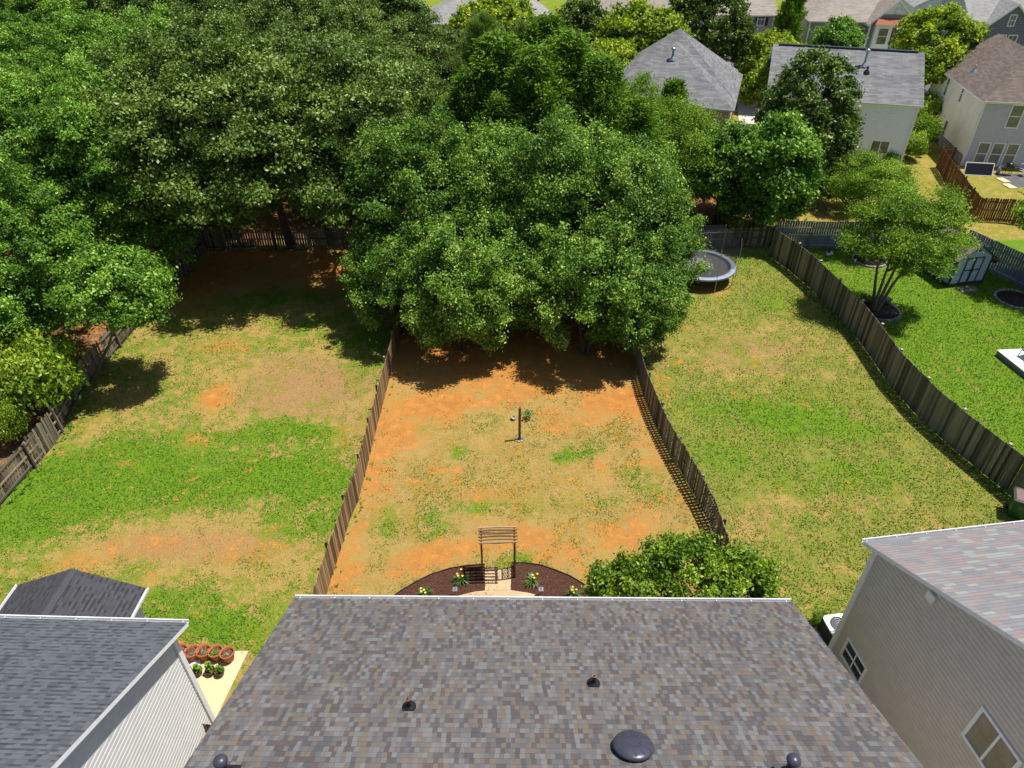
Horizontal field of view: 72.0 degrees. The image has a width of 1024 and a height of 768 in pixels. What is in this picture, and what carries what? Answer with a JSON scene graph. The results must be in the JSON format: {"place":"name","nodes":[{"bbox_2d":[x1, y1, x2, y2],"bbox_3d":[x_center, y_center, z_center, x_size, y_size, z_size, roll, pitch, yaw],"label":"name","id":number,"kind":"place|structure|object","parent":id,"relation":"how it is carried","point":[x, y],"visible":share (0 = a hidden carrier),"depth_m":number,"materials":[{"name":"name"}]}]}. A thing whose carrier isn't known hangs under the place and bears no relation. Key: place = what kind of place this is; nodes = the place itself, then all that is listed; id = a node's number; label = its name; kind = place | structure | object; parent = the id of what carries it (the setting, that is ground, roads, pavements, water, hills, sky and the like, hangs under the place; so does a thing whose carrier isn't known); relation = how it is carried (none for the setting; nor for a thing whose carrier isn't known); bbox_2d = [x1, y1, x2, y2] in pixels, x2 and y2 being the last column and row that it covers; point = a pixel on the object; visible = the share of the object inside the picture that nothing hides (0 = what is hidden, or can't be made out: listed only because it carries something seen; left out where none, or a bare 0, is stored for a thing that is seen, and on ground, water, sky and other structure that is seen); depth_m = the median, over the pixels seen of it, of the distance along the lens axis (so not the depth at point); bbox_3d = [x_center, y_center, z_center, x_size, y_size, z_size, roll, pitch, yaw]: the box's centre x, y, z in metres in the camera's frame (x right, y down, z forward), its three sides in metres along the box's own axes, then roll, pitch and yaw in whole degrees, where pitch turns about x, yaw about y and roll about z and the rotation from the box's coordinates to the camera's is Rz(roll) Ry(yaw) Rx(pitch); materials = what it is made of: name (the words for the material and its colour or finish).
{"place":"outdoors","nodes":[
{"label":"outdoors","id":0,"kind":"place"},
{"bbox_2d":[186,651,247,717],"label":"patio slab","id":1,"kind":"structure","parent":0,"point":[215,689],"depth_m":22.90,"materials":[{"name":"concrete"}]},
{"bbox_2d":[485,568,510,589],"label":"path","id":2,"kind":"structure","parent":0,"point":[504,583],"depth_m":26.15,"materials":[{"name":"beige concrete"}]},
{"bbox_2d":[0,0,1023,710],"bbox_3d":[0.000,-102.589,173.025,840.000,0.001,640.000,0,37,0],"label":"ground","id":3,"kind":"structure","parent":0,"point":[484,384],"depth_m":32.58,"materials":[{"name":"plant"}]},
{"bbox_2d":[0,397,32,444],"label":"shrub","id":4,"kind":"object","parent":3,"relation":"on","point":[10,416],"visible":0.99,"depth_m":31.02,"materials":[{"name":"green plant"}]},
{"bbox_2d":[0,8,41,73],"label":"woodland tree","id":5,"kind":"object","parent":3,"relation":"on","point":[11,25],"visible":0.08,"depth_m":57.87,"materials":[{"name":"green plant"}]},
{"bbox_2d":[0,256,47,340],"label":"woodland tree","id":6,"kind":"object","parent":3,"relation":"on","point":[12,321],"visible":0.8,"depth_m":32.28,"materials":[{"name":"green plant"}]},
{"bbox_2d":[0,50,56,220],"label":"woodland tree","id":7,"kind":"object","parent":3,"relation":"on","point":[15,88],"visible":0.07,"depth_m":42.08,"materials":[{"name":"green plant"}]},
{"bbox_2d":[0,26,58,104],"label":"woodland tree","id":8,"kind":"object","parent":3,"relation":"on","point":[11,54],"visible":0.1,"depth_m":49.71,"materials":[{"name":"green plant"}]},
{"bbox_2d":[0,0,83,51],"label":"woodland tree","id":9,"kind":"object","parent":3,"relation":"on","point":[28,9],"visible":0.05,"depth_m":65.60,"materials":[{"name":"green plant"}]},
{"bbox_2d":[0,323,90,422],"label":"shrub","id":10,"kind":"object","parent":3,"relation":"on","point":[31,362],"visible":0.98,"depth_m":31.80,"materials":[{"name":"green plant"}]},
{"bbox_2d":[0,147,100,344],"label":"woodland tree","id":11,"kind":"object","parent":3,"relation":"on","point":[49,226],"visible":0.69,"depth_m":33.60,"materials":[{"name":"green plant"}]},
{"bbox_2d":[0,88,103,284],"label":"woodland tree","id":12,"kind":"object","parent":3,"relation":"on","point":[9,138],"visible":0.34,"depth_m":37.54,"materials":[{"name":"green plant"}]},
{"bbox_2d":[14,0,129,94],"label":"woodland tree","id":13,"kind":"object","parent":3,"relation":"on","point":[52,26],"visible":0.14,"depth_m":54.59,"materials":[{"name":"green plant"}]},
{"bbox_2d":[31,8,146,104],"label":"woodland tree","id":14,"kind":"object","parent":3,"relation":"on","point":[85,41],"visible":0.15,"depth_m":48.39,"materials":[{"name":"green plant"}]},
{"bbox_2d":[27,47,158,195],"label":"woodland tree","id":15,"kind":"object","parent":3,"relation":"on","point":[77,65],"visible":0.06,"depth_m":42.58,"materials":[{"name":"green plant"}]},
{"bbox_2d":[0,231,207,509],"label":"picket fence","id":16,"kind":"object","parent":3,"relation":"on","point":[62,413],"visible":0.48,"depth_m":32.58,"materials":[{"name":"wood"}]},
{"bbox_2d":[0,568,215,767],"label":"slate roof house","id":17,"kind":"structure","parent":3,"relation":"on","point":[96,671],"depth_m":17.16,"materials":[{"name":"stone"}]},
{"bbox_2d":[38,235,182,381],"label":"woodland tree","id":18,"kind":"object","parent":3,"relation":"on","point":[104,278],"visible":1,"depth_m":31.90,"materials":[{"name":"green plant"}]},
{"bbox_2d":[10,72,213,270],"bbox_3d":[-22.611,-11.535,41.213,10.963,12.461,10.069,-22,42,-27],"label":"woodland tree","id":19,"kind":"object","parent":3,"relation":"on","point":[128,216],"visible":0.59,"depth_m":38.13,"materials":[{"name":"green plant"}]},
{"bbox_2d":[65,0,187,62],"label":"woodland tree","id":20,"kind":"object","parent":3,"relation":"on","point":[109,6],"visible":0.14,"depth_m":63.17,"materials":[{"name":"green plant"}]},
{"bbox_2d":[103,0,189,61],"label":"woodland tree","id":21,"kind":"object","parent":3,"relation":"on","point":[153,21],"visible":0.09,"depth_m":56.45,"materials":[{"name":"green plant"}]},
{"bbox_2d":[49,25,290,208],"bbox_3d":[-20.314,-13.918,42.982,13.295,14.348,13.294,28,45,32],"label":"oak tree","id":22,"kind":"object","parent":3,"relation":"on","point":[136,70],"visible":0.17,"depth_m":39.15,"materials":[{"name":"green plant"}]},
{"bbox_2d":[151,0,263,56],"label":"oak tree","id":23,"kind":"object","parent":3,"relation":"on","point":[188,8],"visible":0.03,"depth_m":56.88,"materials":[{"name":"green plant"}]},
{"bbox_2d":[86,20,343,248],"bbox_3d":[-16.127,-12.546,40.624,13.899,15.000,13.900,-24,43,-28],"label":"oak tree","id":24,"kind":"object","parent":3,"relation":"on","point":[203,85],"visible":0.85,"depth_m":36.62,"materials":[{"name":"green plant"}]},
{"bbox_2d":[159,5,297,92],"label":"oak tree","id":25,"kind":"object","parent":3,"relation":"on","point":[217,20],"visible":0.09,"depth_m":49.60,"materials":[{"name":"green plant"}]},
{"bbox_2d":[222,0,354,137],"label":"oak tree","id":26,"kind":"object","parent":3,"relation":"on","point":[322,15],"visible":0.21,"depth_m":54.42,"materials":[{"name":"green plant"}]},
{"bbox_2d":[238,14,384,152],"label":"oak tree","id":27,"kind":"object","parent":3,"relation":"on","point":[284,43],"visible":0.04,"depth_m":48.56,"materials":[{"name":"green plant"}]},
{"bbox_2d":[217,33,448,229],"bbox_3d":[-9.937,-12.481,41.061,13.295,14.348,13.294,30,46,34],"label":"oak tree","id":28,"kind":"object","parent":3,"relation":"on","point":[355,106],"visible":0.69,"depth_m":37.30,"materials":[{"name":"green plant"}]},
{"bbox_2d":[287,0,392,49],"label":"oak tree","id":29,"kind":"object","parent":3,"relation":"on","point":[360,21],"visible":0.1,"depth_m":59.02,"materials":[{"name":"green plant"}]},
{"bbox_2d":[312,291,400,594],"bbox_3d":[-6.684,-0.986,35.965,0.945,1.493,29.305,0,37,-1],"label":"picket fence","id":30,"kind":"object","parent":3,"relation":"on","point":[350,499],"visible":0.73,"depth_m":29.16,"materials":[{"name":"wood"}]},
{"bbox_2d":[325,32,445,205],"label":"oak tree","id":31,"kind":"object","parent":3,"relation":"on","point":[400,53],"visible":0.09,"depth_m":47.26,"materials":[{"name":"green plant"}]},
{"bbox_2d":[336,210,453,335],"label":"maple tree","id":32,"kind":"object","parent":3,"relation":"on","point":[369,292],"visible":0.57,"depth_m":36.08,"materials":[{"name":"green plant"}]},
{"bbox_2d":[362,0,437,33],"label":"woodland tree","id":33,"kind":"object","parent":3,"relation":"on","point":[397,7],"visible":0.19,"depth_m":68.94,"materials":[{"name":"green plant"}]},
{"bbox_2d":[333,99,490,292],"bbox_3d":[-4.981,-9.233,38.779,8.528,11.678,8.394,11,38,14],"label":"maple tree","id":34,"kind":"object","parent":3,"relation":"on","point":[411,179],"visible":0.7,"depth_m":36.48,"materials":[{"name":"green plant"}]},
{"bbox_2d":[365,8,466,124],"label":"oak tree","id":35,"kind":"object","parent":3,"relation":"on","point":[424,41],"visible":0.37,"depth_m":55.05,"materials":[{"name":"green plant"}]},
{"bbox_2d":[394,564,484,595],"bbox_3d":[-2.806,7.560,25.719,4.224,0.120,1.531,-16,40,-21],"label":"mulch bed","id":36,"kind":"object","parent":3,"relation":"on","point":[439,583],"visible":0.63,"depth_m":25.98,"materials":[{"name":"wood"}]},
{"bbox_2d":[430,0,498,66],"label":"pale hip house","id":37,"kind":"structure","parent":3,"relation":"on","point":[447,8],"depth_m":85.81,"materials":[{"name":"grey"}]},
{"bbox_2d":[391,213,539,355],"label":"maple tree","id":38,"kind":"object","parent":3,"relation":"on","point":[449,253],"visible":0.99,"depth_m":34.39,"materials":[{"name":"green plant"}]},
{"bbox_2d":[436,68,496,177],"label":"conifer tree","id":39,"kind":"object","parent":3,"relation":"on","point":[464,99],"visible":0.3,"depth_m":44.44,"materials":[{"name":"green plant"}]},
{"bbox_2d":[441,10,517,93],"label":"tree","id":40,"kind":"object","parent":3,"relation":"on","point":[482,22],"visible":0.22,"depth_m":51.26,"materials":[{"name":"green plant"}]},
{"bbox_2d":[436,23,527,175],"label":"conifer tree","id":41,"kind":"object","parent":3,"relation":"on","point":[496,49],"visible":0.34,"depth_m":43.78,"materials":[{"name":"green plant"}]},
{"bbox_2d":[412,112,555,262],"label":"maple tree","id":42,"kind":"object","parent":3,"relation":"on","point":[486,148],"visible":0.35,"depth_m":37.16,"materials":[{"name":"green plant"}]},
{"bbox_2d":[199,226,775,249],"bbox_3d":[-1.532,-9.693,47.583,38.881,1.518,1.030,0,37,-1],"label":"picket fence","id":43,"kind":"object","parent":3,"relation":"on","point":[308,237],"visible":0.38,"depth_m":47.82,"materials":[{"name":"wood"}]},
{"bbox_2d":[444,0,538,56],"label":"maple tree","id":44,"kind":"object","parent":3,"relation":"on","point":[508,11],"visible":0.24,"depth_m":67.84,"materials":[{"name":"green plant"}]},
{"bbox_2d":[478,526,517,578],"bbox_3d":[-0.507,6.213,25.748,1.403,2.202,0.820,-1,37,-2],"label":"garden arbor","id":45,"kind":"object","parent":3,"relation":"on","point":[502,531],"visible":1,"depth_m":25.17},
{"bbox_2d":[0,239,1023,681],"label":"grass","id":46,"kind":"structure","parent":3,"relation":"on","point":[726,487],"depth_m":32.03,"materials":[{"name":"plant"}]},
{"bbox_2d":[451,202,577,334],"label":"maple tree","id":47,"kind":"object","parent":3,"relation":"on","point":[537,232],"visible":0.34,"depth_m":36.27,"materials":[{"name":"green plant"}]},
{"bbox_2d":[479,36,583,194],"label":"conifer tree","id":48,"kind":"object","parent":3,"relation":"on","point":[531,88],"visible":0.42,"depth_m":43.03,"materials":[{"name":"green plant"}]},
{"bbox_2d":[474,98,612,288],"bbox_3d":[2.090,-9.814,39.555,8.528,11.678,8.394,-9,38,-12],"label":"maple tree","id":49,"kind":"object","parent":3,"relation":"on","point":[559,146],"visible":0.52,"depth_m":36.21,"materials":[{"name":"green plant"}]},
{"bbox_2d":[510,562,587,596],"bbox_3d":[1.649,7.524,25.768,4.126,0.120,1.630,18,40,23],"label":"mulch bed","id":50,"kind":"object","parent":3,"relation":"on","point":[554,580],"visible":0.69,"depth_m":26.05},
{"bbox_2d":[517,7,580,79],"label":"conifer tree","id":51,"kind":"object","parent":3,"relation":"on","point":[542,25],"visible":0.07,"depth_m":47.59,"materials":[{"name":"green plant"}]},
{"bbox_2d":[502,26,621,136],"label":"conifer tree","id":52,"kind":"object","parent":3,"relation":"on","point":[571,47],"visible":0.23,"depth_m":43.72,"materials":[{"name":"green plant"}]},
{"bbox_2d":[555,0,613,42],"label":"maple tree","id":53,"kind":"object","parent":3,"relation":"on","point":[584,15],"visible":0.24,"depth_m":69.61,"materials":[{"name":"green plant"}]},
{"bbox_2d":[518,207,664,356],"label":"maple tree","id":54,"kind":"object","parent":3,"relation":"on","point":[561,271],"visible":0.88,"depth_m":34.00,"materials":[{"name":"green plant"}]},
{"bbox_2d":[561,47,658,142],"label":"conifer tree","id":55,"kind":"object","parent":3,"relation":"on","point":[602,87],"visible":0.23,"depth_m":43.37,"materials":[{"name":"green plant"}]},
{"bbox_2d":[585,35,637,66],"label":"maple tree","id":56,"kind":"object","parent":3,"relation":"on","point":[628,54],"visible":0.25,"depth_m":62.66,"materials":[{"name":"green plant"}]},
{"bbox_2d":[551,124,697,259],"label":"maple tree","id":57,"kind":"object","parent":3,"relation":"on","point":[613,146],"visible":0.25,"depth_m":36.53,"materials":[{"name":"green plant"}]},
{"bbox_2d":[576,223,696,353],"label":"maple tree","id":58,"kind":"object","parent":3,"relation":"on","point":[657,295],"visible":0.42,"depth_m":34.98,"materials":[{"name":"green plant"}]},
{"bbox_2d":[586,0,693,52],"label":"maple tree","id":59,"kind":"object","parent":3,"relation":"on","point":[649,24],"visible":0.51,"depth_m":66.76,"materials":[{"name":"green plant"}]},
{"bbox_2d":[621,67,665,132],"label":"tree","id":60,"kind":"object","parent":3,"relation":"on","point":[643,80],"visible":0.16,"depth_m":48.25,"materials":[{"name":"green plant"}]},
{"bbox_2d":[611,91,681,190],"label":"conifer tree","id":61,"kind":"object","parent":3,"relation":"on","point":[644,117],"visible":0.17,"depth_m":43.83,"materials":[{"name":"green plant"}]},
{"bbox_2d":[581,130,713,303],"bbox_3d":[7.227,-8.252,38.625,7.483,10.248,7.366,-22,42,-27],"label":"maple tree","id":62,"kind":"object","parent":3,"relation":"on","point":[650,210],"visible":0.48,"depth_m":36.05,"materials":[{"name":"green plant"}]},
{"bbox_2d":[657,76,696,150],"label":"tree","id":63,"kind":"object","parent":3,"relation":"on","point":[676,86],"visible":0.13,"depth_m":50.18,"materials":[{"name":"green plant"}]},
{"bbox_2d":[620,29,742,151],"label":"hip roof house","id":64,"kind":"structure","parent":3,"relation":"on","point":[704,72],"depth_m":58.95,"materials":[{"name":"beige"}]},
{"bbox_2d":[633,347,730,549],"bbox_3d":[7.221,-0.147,34.842,1.327,1.496,23.598,-1,37,-1],"label":"picket fence","id":65,"kind":"object","parent":3,"relation":"on","point":[660,417],"visible":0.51,"depth_m":30.38,"materials":[{"name":"wood"}]},
{"bbox_2d":[580,525,795,605],"bbox_3d":[5.806,6.933,22.815,7.175,4.879,4.146,2,37,2],"label":"glossy bush","id":66,"kind":"object","parent":3,"relation":"on","point":[731,571],"visible":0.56,"depth_m":21.96,"materials":[{"name":"green plant"}]},
{"bbox_2d":[650,92,731,198],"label":"tree","id":67,"kind":"object","parent":3,"relation":"on","point":[676,114],"visible":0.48,"depth_m":46.77,"materials":[{"name":"green plant"}]},
{"bbox_2d":[682,224,741,292],"bbox_3d":[11.950,-8.015,44.145,4.300,2.958,4.314,0,37,0],"label":"trampoline","id":68,"kind":"object","parent":3,"relation":"on","point":[722,255],"visible":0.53,"depth_m":44.75,"materials":[{"name":"grey plastic"}]},
{"bbox_2d":[668,0,759,64],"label":"maple tree","id":69,"kind":"object","parent":3,"relation":"on","point":[735,32],"visible":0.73,"depth_m":71.84,"materials":[{"name":"green plant"}]},
{"bbox_2d":[682,118,768,224],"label":"tree","id":70,"kind":"object","parent":3,"relation":"on","point":[725,144],"visible":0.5,"depth_m":46.48,"materials":[{"name":"green plant"}]},
{"bbox_2d":[737,54,770,109],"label":"maple tree","id":71,"kind":"object","parent":3,"relation":"on","point":[754,81],"visible":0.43,"depth_m":65.33,"materials":[{"name":"green plant"}]},
{"bbox_2d":[710,163,820,233],"bbox_3d":[17.499,-12.862,48.458,6.871,6.016,7.265,16,40,20],"label":"shrub","id":72,"kind":"object","parent":3,"relation":"on","point":[733,193],"visible":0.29,"depth_m":47.21,"materials":[{"name":"green plant"}]},
{"bbox_2d":[743,28,806,74],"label":"maple tree","id":73,"kind":"object","parent":3,"relation":"on","point":[764,42],"visible":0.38,"depth_m":71.42,"materials":[{"name":"green plant"}]},
{"bbox_2d":[725,107,832,233],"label":"tree","id":74,"kind":"object","parent":3,"relation":"on","point":[781,137],"visible":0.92,"depth_m":45.09,"materials":[{"name":"green plant"}]},
{"bbox_2d":[772,0,811,44],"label":"cypress tree","id":75,"kind":"object","parent":3,"relation":"on","point":[793,13],"visible":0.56,"depth_m":85.91,"materials":[{"name":"green plant"}]},
{"bbox_2d":[751,44,867,164],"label":"tree","id":76,"kind":"object","parent":3,"relation":"on","point":[845,121],"visible":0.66,"depth_m":50.39,"materials":[{"name":"green plant"}]},
{"bbox_2d":[786,136,855,197],"bbox_3d":[22.970,-16.315,53.383,5.497,5.615,5.812,-11,38,-14],"label":"shrub","id":77,"kind":"object","parent":3,"relation":"on","point":[834,159],"visible":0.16,"depth_m":51.86,"materials":[{"name":"green plant"}]},
{"bbox_2d":[813,613,842,645],"bbox_3d":[11.000,8.421,23.909,1.000,0.870,1.000,-5,37,-6],"label":"air conditioner","id":78,"kind":"object","parent":3,"relation":"on","point":[826,629],"visible":0.34,"depth_m":23.85,"materials":[{"name":"metal"}]},
{"bbox_2d":[809,13,868,47],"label":"street tree","id":79,"kind":"object","parent":3,"relation":"on","point":[842,31],"visible":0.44,"depth_m":75.38,"materials":[{"name":"green plant"}]},
{"bbox_2d":[759,43,924,163],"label":"white back house","id":80,"kind":"structure","parent":3,"relation":"on","point":[892,103],"depth_m":58.80,"materials":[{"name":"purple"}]},
{"bbox_2d":[798,0,909,48],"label":"bay window house","id":81,"kind":"structure","parent":3,"relation":"on","point":[876,19],"depth_m":86.39,"materials":[{"name":"beige"}]},
{"bbox_2d":[822,145,932,249],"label":"lawn tree","id":82,"kind":"object","parent":3,"relation":"on","point":[857,176],"visible":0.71,"depth_m":45.27,"materials":[{"name":"green plant"}]},
{"bbox_2d":[861,299,901,321],"bbox_3d":[21.674,-4.357,41.633,2.440,0.120,2.448,0,37,0],"label":"ring","id":83,"kind":"object","parent":3,"relation":"on","point":[888,312],"visible":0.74,"depth_m":41.38,"materials":[{"name":"stone"}]},
{"bbox_2d":[762,255,1008,502],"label":"weeds","id":84,"kind":"object","parent":3,"relation":"on","point":[892,398],"visible":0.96,"depth_m":35.68,"materials":[{"name":"green plant"}]},
{"bbox_2d":[768,227,1023,495],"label":"picket fence","id":85,"kind":"object","parent":3,"relation":"on","point":[907,381],"visible":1,"depth_m":34.35,"materials":[{"name":"wood"}]},
{"bbox_2d":[776,220,1023,288],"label":"painted fence","id":86,"kind":"object","parent":3,"relation":"on","point":[1014,277],"visible":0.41,"depth_m":47.18,"materials":[{"name":"blue paint"}]},
{"bbox_2d":[831,172,989,310],"bbox_3d":[21.748,-7.372,39.424,7.312,7.912,7.147,-30,46,-33],"label":"lawn tree","id":87,"kind":"object","parent":3,"relation":"on","point":[926,220],"visible":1,"depth_m":37.63,"materials":[{"name":"green plant"}]},
{"bbox_2d":[905,128,930,158],"bbox_3d":[34.954,-21.079,61.944,3.242,2.951,3.180,9,38,12],"label":"shrub","id":88,"kind":"object","parent":3,"relation":"on","point":[919,140],"visible":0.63,"depth_m":60.95,"materials":[{"name":"green plant"}]},
{"bbox_2d":[828,520,1023,767],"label":"pastel roof house","id":89,"kind":"structure","parent":3,"relation":"on","point":[926,645],"depth_m":18.69,"materials":[{"name":"beige"}]},
{"bbox_2d":[839,636,867,685],"bbox_3d":[10.782,8.737,22.217,0.080,0.950,1.150,-5,37,-6],"label":"window","id":90,"kind":"structure","parent":89,"relation":"in","point":[856,666],"depth_m":22.20,"materials":[{"name":"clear glass"}]},
{"bbox_2d":[961,706,1023,767],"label":"window","id":91,"kind":"structure","parent":89,"relation":"in","point":[988,743],"depth_m":16.77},
{"bbox_2d":[913,110,944,143],"bbox_3d":[37.043,-22.689,63.565,3.180,3.689,3.242,20,41,24],"label":"shrub","id":92,"kind":"object","parent":3,"relation":"on","point":[932,124],"visible":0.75,"depth_m":62.59,"materials":[{"name":"green plant"}]},
{"bbox_2d":[887,0,992,87],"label":"maple tree","id":93,"kind":"object","parent":3,"relation":"on","point":[963,34],"visible":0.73,"depth_m":66.24,"materials":[{"name":"green plant"}]},
{"bbox_2d":[918,225,996,286],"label":"garden shed","id":94,"kind":"structure","parent":3,"relation":"on","point":[976,270],"depth_m":43.53,"materials":[{"name":"blue paint"}]},
{"bbox_2d":[928,34,1023,168],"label":"brown roof house","id":95,"kind":"structure","parent":3,"relation":"on","point":[980,89],"depth_m":60.51,"materials":[{"name":"grey"}]},
{"bbox_2d":[936,146,1022,223],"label":"picket fence","id":96,"kind":"object","parent":3,"relation":"on","point":[946,170],"visible":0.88,"depth_m":52.09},
{"bbox_2d":[993,289,1023,309],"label":"ring","id":97,"kind":"object","parent":3,"relation":"on","point":[1011,298],"visible":1,"depth_m":42.77,"materials":[{"name":"stone"}]},
{"bbox_2d":[996,349,1023,376],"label":"deck","id":98,"kind":"structure","parent":3,"relation":"on","point":[1012,359],"depth_m":37.22,"materials":[{"name":"white stone"}]},
{"bbox_2d":[1005,486,1023,518],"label":"wheeled bin","id":99,"kind":"object","parent":3,"relation":"on","point":[1014,506],"visible":1,"depth_m":28.30,"materials":[{"name":"green plastic"}]},
{"bbox_2d":[183,595,923,767],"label":"patchwork roof house","id":100,"kind":"structure","parent":0,"point":[365,681],"depth_m":15.07,"materials":[{"name":"grey"}]},
{"bbox_2d":[693,0,777,65],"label":"shuttered house","id":101,"kind":"structure","parent":0,"point":[762,12],"depth_m":90.03,"materials":[{"name":"grey"}]},
{"bbox_2d":[931,0,1023,48],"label":"gabled lavender house","id":102,"kind":"structure","parent":0,"point":[1004,18],"depth_m":85.65,"materials":[{"name":"grey"}]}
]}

